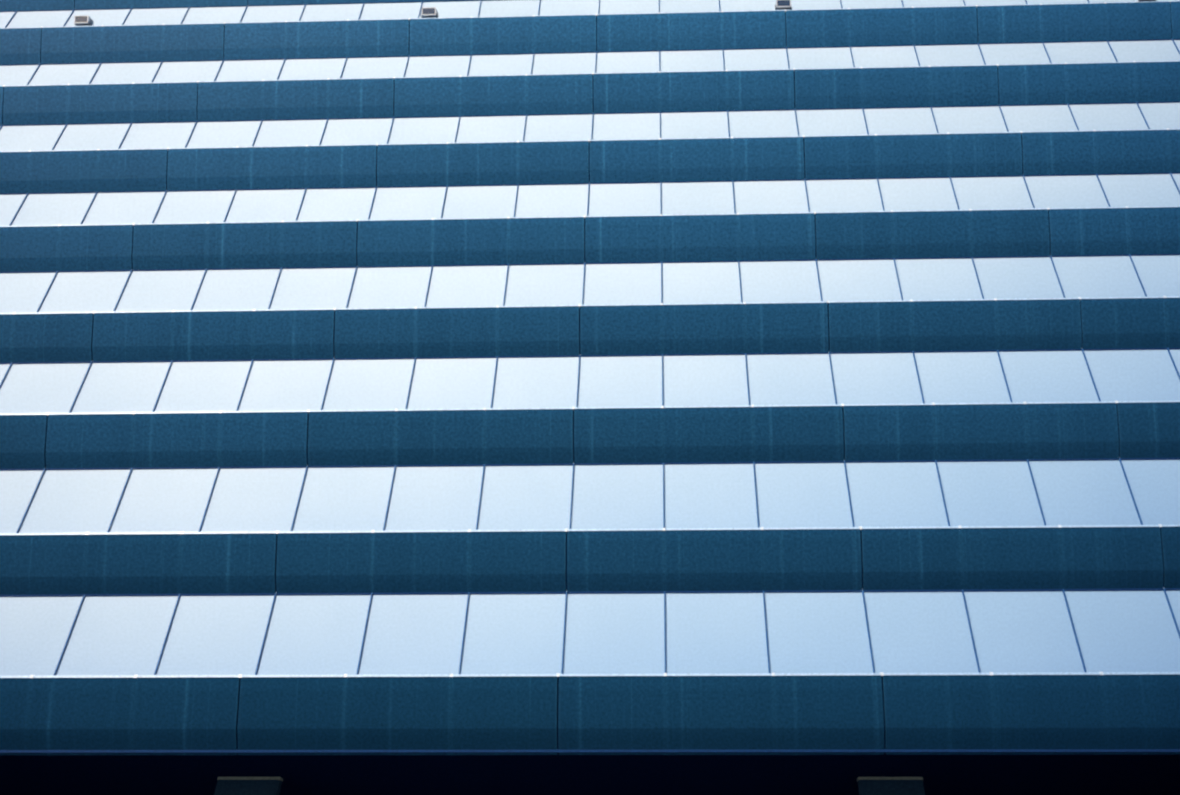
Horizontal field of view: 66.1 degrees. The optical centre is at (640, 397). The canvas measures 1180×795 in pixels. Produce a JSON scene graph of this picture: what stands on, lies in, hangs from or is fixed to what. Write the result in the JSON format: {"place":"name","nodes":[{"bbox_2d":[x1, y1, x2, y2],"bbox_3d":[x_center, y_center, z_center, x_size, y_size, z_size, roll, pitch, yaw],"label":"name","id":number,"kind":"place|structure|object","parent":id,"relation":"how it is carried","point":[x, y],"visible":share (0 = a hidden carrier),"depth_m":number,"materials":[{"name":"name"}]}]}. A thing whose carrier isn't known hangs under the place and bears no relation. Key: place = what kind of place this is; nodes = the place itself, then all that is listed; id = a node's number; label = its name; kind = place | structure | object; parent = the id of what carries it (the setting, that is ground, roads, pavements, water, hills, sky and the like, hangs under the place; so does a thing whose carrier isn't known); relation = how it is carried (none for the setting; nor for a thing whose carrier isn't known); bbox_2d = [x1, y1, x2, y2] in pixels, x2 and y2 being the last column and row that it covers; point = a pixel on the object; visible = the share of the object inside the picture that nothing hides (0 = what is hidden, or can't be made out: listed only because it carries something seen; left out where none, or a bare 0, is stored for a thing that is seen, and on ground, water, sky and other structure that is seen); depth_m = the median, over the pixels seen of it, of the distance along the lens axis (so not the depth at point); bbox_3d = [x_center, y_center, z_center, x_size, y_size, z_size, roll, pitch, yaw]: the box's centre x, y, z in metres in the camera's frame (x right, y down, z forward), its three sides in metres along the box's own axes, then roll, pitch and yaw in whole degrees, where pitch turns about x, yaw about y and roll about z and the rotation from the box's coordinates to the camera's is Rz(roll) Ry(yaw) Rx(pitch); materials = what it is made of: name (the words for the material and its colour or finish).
{"place":"outdoors","nodes":[
{"label":"outdoors","id":0,"kind":"place"},
{"bbox_2d":[0,0,1179,752],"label":"window frame","id":1,"kind":"object","parent":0,"point":[558,750],"visible":0.17,"depth_m":25.63,"materials":[{"name":"black metal"}]},
{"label":"pavement","id":2,"kind":"structure","parent":0,"visible":0},
{"bbox_2d":[214,777,924,794],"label":"columns","id":3,"kind":"structure","parent":2,"relation":"on","point":[866,785],"depth_m":22.22,"materials":[{"name":"stone"}]},
{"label":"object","id":4,"kind":"object","parent":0,"visible":0},
{"bbox_2d":[0,0,1179,794],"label":"building wall","id":5,"kind":"structure","parent":4,"relation":"on","point":[928,632],"depth_m":24.21,"materials":[{"name":"blue glass"}]},
{"bbox_2d":[0,0,1179,754],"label":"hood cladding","id":6,"kind":"structure","parent":5,"relation":"attached to","point":[834,712],"depth_m":25.83,"materials":[{"name":"blue metal"}]},
{"bbox_2d":[74,15,93,25],"bbox_3d":[-21.541,-14.361,35.225,0.668,0.469,0.982,-1,-35,2],"label":"floodlight","id":7,"kind":"object","parent":6,"relation":"attached to","point":[83,20],"visible":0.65,"depth_m":34.89,"materials":[{"name":"metal"}]},
{"bbox_2d":[421,7,437,17],"bbox_3d":[-8.061,-14.515,34.857,0.668,0.469,0.982,-1,-35,2],"label":"floodlight","id":8,"kind":"object","parent":6,"relation":"attached to","point":[429,12],"visible":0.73,"depth_m":34.52,"materials":[{"name":"metal"}]},
{"bbox_2d":[3,0,1170,677],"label":"hood joint clips","id":9,"kind":"object","parent":6,"relation":"attached to","point":[579,306],"visible":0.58,"depth_m":25.98,"materials":[{"name":"grey metal"}]},
{"bbox_2d":[0,1,1179,677],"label":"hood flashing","id":10,"kind":"object","parent":6,"relation":"attached to","point":[588,407],"visible":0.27,"depth_m":24.49,"materials":[{"name":"white metal"}]},
{"bbox_2d":[775,0,791,9],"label":"floodlight","id":11,"kind":"object","parent":6,"relation":"attached to","point":[783,4],"visible":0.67,"depth_m":34.15,"materials":[{"name":"metal"}]},
{"bbox_2d":[0,0,1179,674],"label":"mullions","id":12,"kind":"object","parent":5,"relation":"attached to","point":[578,372],"visible":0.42,"depth_m":25.54,"materials":[{"name":"paint"}]}
]}

